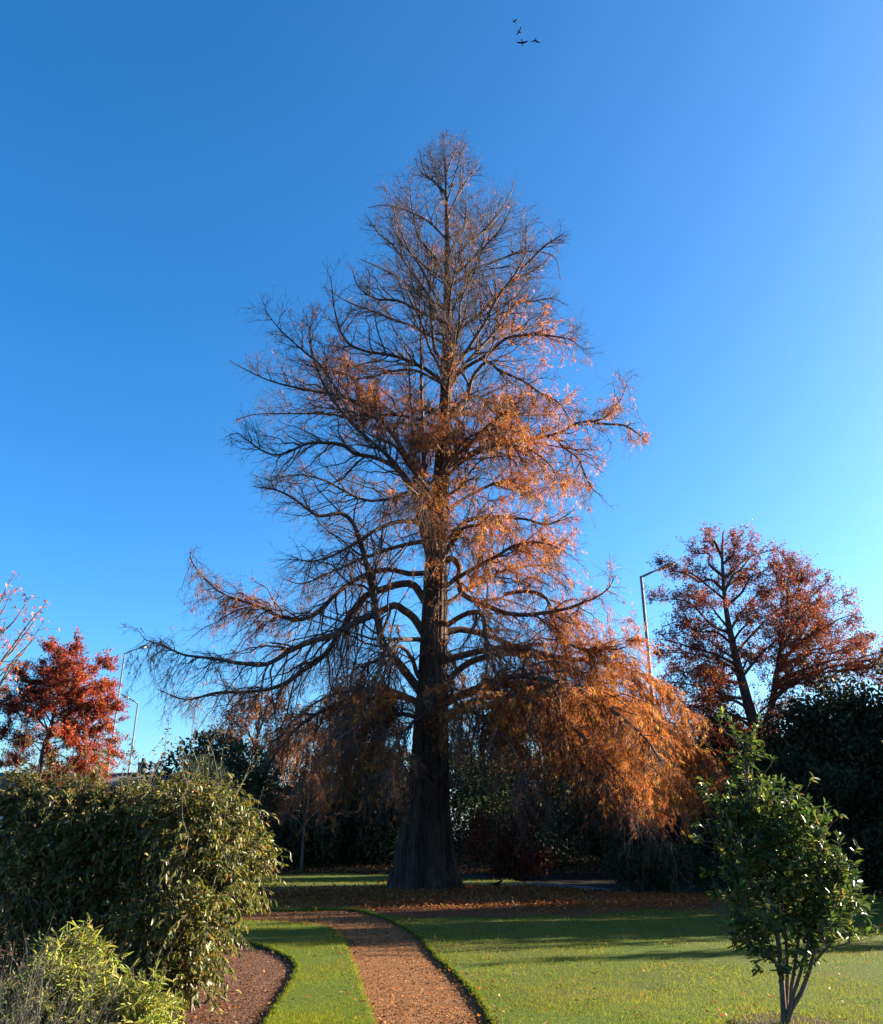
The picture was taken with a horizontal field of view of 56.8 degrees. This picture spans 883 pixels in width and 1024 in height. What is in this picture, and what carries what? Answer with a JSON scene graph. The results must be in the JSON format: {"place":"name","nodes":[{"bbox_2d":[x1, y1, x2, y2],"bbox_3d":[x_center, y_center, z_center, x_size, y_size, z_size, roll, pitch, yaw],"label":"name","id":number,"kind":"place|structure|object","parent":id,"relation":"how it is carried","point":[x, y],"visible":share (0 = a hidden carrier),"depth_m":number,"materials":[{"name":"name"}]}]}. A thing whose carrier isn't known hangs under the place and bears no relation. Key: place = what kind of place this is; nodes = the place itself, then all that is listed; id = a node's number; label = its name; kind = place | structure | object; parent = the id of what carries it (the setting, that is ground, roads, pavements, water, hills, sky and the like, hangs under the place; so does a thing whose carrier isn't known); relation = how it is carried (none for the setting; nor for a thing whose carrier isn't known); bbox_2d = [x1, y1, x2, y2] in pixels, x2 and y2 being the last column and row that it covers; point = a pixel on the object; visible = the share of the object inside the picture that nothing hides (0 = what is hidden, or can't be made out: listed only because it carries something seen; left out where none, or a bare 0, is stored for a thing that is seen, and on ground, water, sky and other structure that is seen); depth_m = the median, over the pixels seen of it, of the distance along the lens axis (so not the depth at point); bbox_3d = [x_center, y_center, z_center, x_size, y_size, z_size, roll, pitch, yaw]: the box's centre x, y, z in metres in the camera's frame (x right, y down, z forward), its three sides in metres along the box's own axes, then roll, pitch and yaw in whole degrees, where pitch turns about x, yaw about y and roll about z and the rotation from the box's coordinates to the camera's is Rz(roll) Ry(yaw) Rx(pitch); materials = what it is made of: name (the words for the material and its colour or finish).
{"place":"outdoors","nodes":[
{"label":"outdoors","id":0,"kind":"place"},
{"bbox_2d":[0,758,181,867],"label":"house","id":1,"kind":"structure","parent":0,"point":[114,779],"depth_m":42.97,"materials":[{"name":"stone"}]},
{"bbox_2d":[195,920,374,1023],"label":"lawn","id":2,"kind":"structure","parent":0,"point":[288,934],"depth_m":10.32,"materials":[{"name":"green plant"}]},
{"bbox_2d":[129,911,489,1023],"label":"path","id":3,"kind":"structure","parent":0,"point":[397,972],"depth_m":10.40,"materials":[{"name":"brown gravel"}]},
{"bbox_2d":[1,910,490,1023],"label":"bark chips","id":4,"kind":"object","parent":3,"relation":"on","point":[379,986],"visible":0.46,"depth_m":9.82,"materials":[{"name":"brown wood"}]},
{"bbox_2d":[233,849,619,874],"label":"earth bank","id":5,"kind":"structure","parent":0,"point":[472,873],"depth_m":37.35,"materials":[{"name":"soil"}]},
{"bbox_2d":[264,735,363,870],"bbox_3d":[-5.979,13.120,37.962,5.419,6.903,3.298,0,-22,0],"label":"bare tree","id":6,"kind":"object","parent":5,"relation":"on","point":[302,848],"visible":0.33,"depth_m":37.45,"materials":[{"name":"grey plant"}]},
{"bbox_2d":[249,853,605,874],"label":"fallen leaves","id":7,"kind":"object","parent":5,"relation":"on","point":[382,867],"visible":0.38,"depth_m":37.20,"materials":[{"name":"brown plant"}]},
{"bbox_2d":[0,836,882,934],"bbox_3d":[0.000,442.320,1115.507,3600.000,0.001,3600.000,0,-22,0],"label":"ground","id":8,"kind":"structure","parent":0,"point":[601,881],"depth_m":30.93,"materials":[{"name":"soil"}]},
{"bbox_2d":[0,571,60,724],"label":"young maple","id":9,"kind":"object","parent":8,"relation":"on","point":[13,662],"visible":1,"depth_m":19.25,"materials":[{"name":"brown plant"}]},
{"bbox_2d":[0,627,136,869],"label":"maple tree","id":10,"kind":"object","parent":8,"relation":"on","point":[55,684],"visible":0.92,"depth_m":36.76,"materials":[{"name":"red plant"}]},
{"bbox_2d":[107,644,148,770],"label":"street lamp","id":11,"kind":"object","parent":8,"relation":"on","point":[140,647],"visible":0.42,"depth_m":57.72,"materials":[{"name":"metal"}]},
{"bbox_2d":[121,694,138,772],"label":"street lamp","id":12,"kind":"object","parent":8,"relation":"on","point":[123,695],"visible":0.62,"depth_m":72.08,"materials":[{"name":"metal"}]},
{"bbox_2d":[0,938,295,1023],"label":"mulch bed","id":13,"kind":"object","parent":8,"relation":"on","point":[263,981],"visible":0.2,"depth_m":9.47,"materials":[{"name":"brown wood"}]},
{"bbox_2d":[0,909,140,1023],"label":"dry stalks","id":14,"kind":"object","parent":13,"relation":"on","point":[35,1012],"visible":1,"depth_m":3.88,"materials":[{"name":"green plant"}]},
{"bbox_2d":[0,708,175,986],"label":"camellia shrub","id":15,"kind":"object","parent":13,"relation":"on","point":[41,799],"visible":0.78,"depth_m":8.86,"materials":[{"name":"green plant"}]},
{"bbox_2d":[0,912,186,1023],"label":"bamboo shrub","id":16,"kind":"object","parent":13,"relation":"on","point":[138,1004],"visible":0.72,"depth_m":5.31,"materials":[{"name":"green plant"}]},
{"bbox_2d":[73,713,291,1020],"bbox_3d":[-2.910,3.793,8.784,2.682,3.631,1.973,-10,-24,25],"label":"camellia shrub","id":17,"kind":"object","parent":13,"relation":"on","point":[206,835],"visible":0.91,"depth_m":8.38,"materials":[{"name":"green plant"}]},
{"bbox_2d":[170,754,231,871],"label":"shrub","id":18,"kind":"object","parent":8,"relation":"on","point":[212,767],"visible":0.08,"depth_m":19.90,"materials":[{"name":"green plant"}]},
{"bbox_2d":[141,729,282,825],"bbox_3d":[-6.468,8.301,22.529,3.982,4.554,1.925,0,-22,0],"label":"broadleaf evergreen","id":19,"kind":"object","parent":8,"relation":"on","point":[237,770],"visible":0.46,"depth_m":22.92,"materials":[{"name":"green plant"}]},
{"bbox_2d":[190,684,327,806],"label":"brown tree","id":20,"kind":"object","parent":8,"relation":"on","point":[248,726],"visible":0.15,"depth_m":42.59,"materials":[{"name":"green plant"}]},
{"bbox_2d":[231,785,319,862],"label":"evergreen shrub","id":21,"kind":"object","parent":8,"relation":"on","point":[278,841],"visible":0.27,"depth_m":37.96,"materials":[{"name":"green plant"}]},
{"bbox_2d":[273,771,383,868],"bbox_3d":[-5.553,14.908,39.172,5.476,4.655,4.546,9,-23,-22],"label":"evergreen shrub","id":22,"kind":"object","parent":8,"relation":"on","point":[330,854],"visible":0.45,"depth_m":38.27,"materials":[{"name":"green plant"}]},
{"bbox_2d":[285,678,410,819],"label":"tree","id":23,"kind":"object","parent":8,"relation":"on","point":[300,768],"visible":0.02,"depth_m":43.97,"materials":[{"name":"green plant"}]},
{"bbox_2d":[324,742,410,863],"bbox_3d":[-3.014,14.527,40.182,6.537,6.201,4.588,0,-22,0],"label":"evergreen tree","id":24,"kind":"object","parent":8,"relation":"on","point":[391,833],"visible":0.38,"depth_m":39.03,"materials":[{"name":"green plant"}]},
{"bbox_2d":[382,723,494,858],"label":"evergreen shrub","id":25,"kind":"object","parent":8,"relation":"on","point":[458,806],"visible":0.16,"depth_m":41.70,"materials":[{"name":"green plant"}]},
{"bbox_2d":[449,734,531,848],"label":"evergreen tree","id":26,"kind":"object","parent":8,"relation":"on","point":[458,827],"visible":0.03,"depth_m":50.69,"materials":[{"name":"green plant"}]},
{"bbox_2d":[459,670,536,848],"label":"tree","id":27,"kind":"object","parent":8,"relation":"on","point":[496,812],"visible":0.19,"depth_m":43.42,"materials":[{"name":"green plant"}]},
{"bbox_2d":[459,802,556,879],"bbox_3d":[2.653,13.234,32.977,3.908,3.137,3.092,0,-22,0],"label":"red shrub","id":28,"kind":"object","parent":8,"relation":"on","point":[522,865],"visible":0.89,"depth_m":32.39,"materials":[{"name":"grey plant"}]},
{"bbox_2d":[499,681,583,832],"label":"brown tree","id":29,"kind":"object","parent":8,"relation":"on","point":[529,768],"depth_m":45.87,"materials":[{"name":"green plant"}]},
{"bbox_2d":[490,736,601,868],"bbox_3d":[5.188,13.784,39.616,5.885,7.081,4.918,0,-22,0],"label":"evergreen shrub","id":30,"kind":"object","parent":8,"relation":"on","point":[580,855],"visible":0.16,"depth_m":38.81,"materials":[{"name":"green plant"}]},
{"bbox_2d":[539,748,661,876],"bbox_3d":[7.019,12.753,35.852,5.771,6.228,4.564,0,-22,0],"label":"evergreen shrub","id":31,"kind":"object","parent":8,"relation":"on","point":[593,847],"visible":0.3,"depth_m":34.78,"materials":[{"name":"green plant"}]},
{"bbox_2d":[568,807,690,866],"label":"evergreen tree","id":32,"kind":"object","parent":8,"relation":"on","point":[623,835],"depth_m":42.13,"materials":[{"name":"green plant"}]},
{"bbox_2d":[640,564,670,694],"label":"street lamp","id":33,"kind":"object","parent":8,"relation":"on","point":[643,605],"visible":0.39,"depth_m":40.01,"materials":[{"name":"metal"}]},
{"bbox_2d":[590,726,722,872],"bbox_3d":[9.750,12.460,35.913,6.884,6.841,4.442,0,-22,0],"label":"evergreen tree","id":34,"kind":"object","parent":8,"relation":"on","point":[674,837],"visible":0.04,"depth_m":34.46,"materials":[{"name":"green plant"}]},
{"bbox_2d":[600,836,735,895],"bbox_3d":[7.019,10.802,25.018,4.324,1.721,3.182,0,-22,0],"label":"hedge","id":35,"kind":"object","parent":8,"relation":"on","point":[652,877],"visible":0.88,"depth_m":24.39,"materials":[{"name":"green plant"}]},
{"bbox_2d":[674,706,752,883],"bbox_3d":[10.755,10.695,31.247,4.490,6.648,3.698,0,-22,0],"label":"evergreen shrub","id":36,"kind":"object","parent":8,"relation":"on","point":[729,767],"visible":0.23,"depth_m":30.77,"materials":[{"name":"green plant"}]},
{"bbox_2d":[713,753,807,881],"bbox_3d":[11.676,10.758,28.743,3.787,4.653,3.184,0,-22,0],"label":"evergreen shrub","id":37,"kind":"object","parent":8,"relation":"on","point":[758,766],"visible":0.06,"depth_m":28.66,"materials":[{"name":"green plant"}]},
{"bbox_2d":[642,519,882,882],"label":"pin oak","id":38,"kind":"object","parent":8,"relation":"on","point":[792,623],"visible":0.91,"depth_m":32.92,"materials":[{"name":"red plant"}]},
{"bbox_2d":[735,726,792,788],"bbox_3d":[16.587,13.298,38.711,7.007,7.359,5.236,7,-23,-17],"label":"evergreen tree","id":39,"kind":"object","parent":8,"relation":"on","point":[773,746],"visible":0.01,"depth_m":38.48,"materials":[{"name":"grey plant"}]},
{"bbox_2d":[745,689,882,880],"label":"evergreen tree","id":40,"kind":"object","parent":8,"relation":"on","point":[802,744],"visible":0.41,"depth_m":28.35,"materials":[{"name":"green plant"}]},
{"bbox_2d":[773,762,882,894],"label":"evergreen shrub","id":41,"kind":"object","parent":8,"relation":"on","point":[846,794],"visible":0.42,"depth_m":25.55,"materials":[{"name":"green plant"}]},
{"bbox_2d":[796,657,882,834],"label":"evergreen tree","id":42,"kind":"object","parent":8,"relation":"on","point":[875,724],"visible":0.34,"depth_m":29.00,"materials":[{"name":"green plant"}]},
{"bbox_2d":[797,839,882,894],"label":"hedge","id":43,"kind":"object","parent":8,"relation":"on","point":[869,886],"visible":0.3,"depth_m":24.08,"materials":[{"name":"green plant"}]},
{"bbox_2d":[0,0,882,830],"label":"sky","id":44,"kind":"structure","parent":0,"point":[712,170],"materials":[{"name":"blue"}]},
{"bbox_2d":[67,872,882,1023],"bbox_3d":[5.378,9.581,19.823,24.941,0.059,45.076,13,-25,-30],"label":"lawn","id":45,"kind":"structure","parent":0,"point":[532,955],"depth_m":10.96,"materials":[{"name":"green plant"}]},
{"bbox_2d":[119,127,736,905],"bbox_3d":[-0.566,-2.829,30.814,19.954,31.895,14.007,0,-22,0],"label":"swamp cypress","id":46,"kind":"object","parent":45,"relation":"on","point":[631,749],"visible":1,"depth_m":27.44,"materials":[{"name":"orange plant"}]},
{"bbox_2d":[492,880,502,885],"bbox_3d":[1.742,11.758,25.784,0.459,0.272,0.140,0,-22,0],"label":"blackbird","id":47,"kind":"object","parent":45,"relation":"on","point":[497,883],"visible":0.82,"depth_m":25.75,"materials":[{"name":"black"}]},
{"bbox_2d":[169,880,882,1023],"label":"fallen leaves","id":48,"kind":"object","parent":45,"relation":"on","point":[508,895],"visible":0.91,"depth_m":21.08,"materials":[{"name":"brown plant"}]},
{"bbox_2d":[329,887,734,918],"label":"leaf litter","id":49,"kind":"object","parent":45,"relation":"on","point":[484,912],"visible":0.37,"depth_m":18.41,"materials":[{"name":"brown plant"}]},
{"bbox_2d":[713,903,724,913],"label":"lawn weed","id":50,"kind":"object","parent":45,"relation":"on","point":[719,909],"visible":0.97,"depth_m":17.78,"materials":[{"name":"green plant"}]},
{"bbox_2d":[729,1013,834,1023],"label":"mulch ring","id":51,"kind":"object","parent":45,"relation":"on","point":[771,1020],"visible":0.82,"depth_m":7.49,"materials":[{"name":"soil"}]},
{"bbox_2d":[688,706,882,1023],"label":"holly tree","id":52,"kind":"object","parent":51,"relation":"on","point":[790,856],"visible":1,"depth_m":7.69,"materials":[{"name":"green plant"}]},
{"bbox_2d":[504,883,614,889],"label":"gravel path","id":53,"kind":"structure","parent":0,"point":[574,886],"depth_m":26.82,"materials":[{"name":"grey gravel"}]}
]}

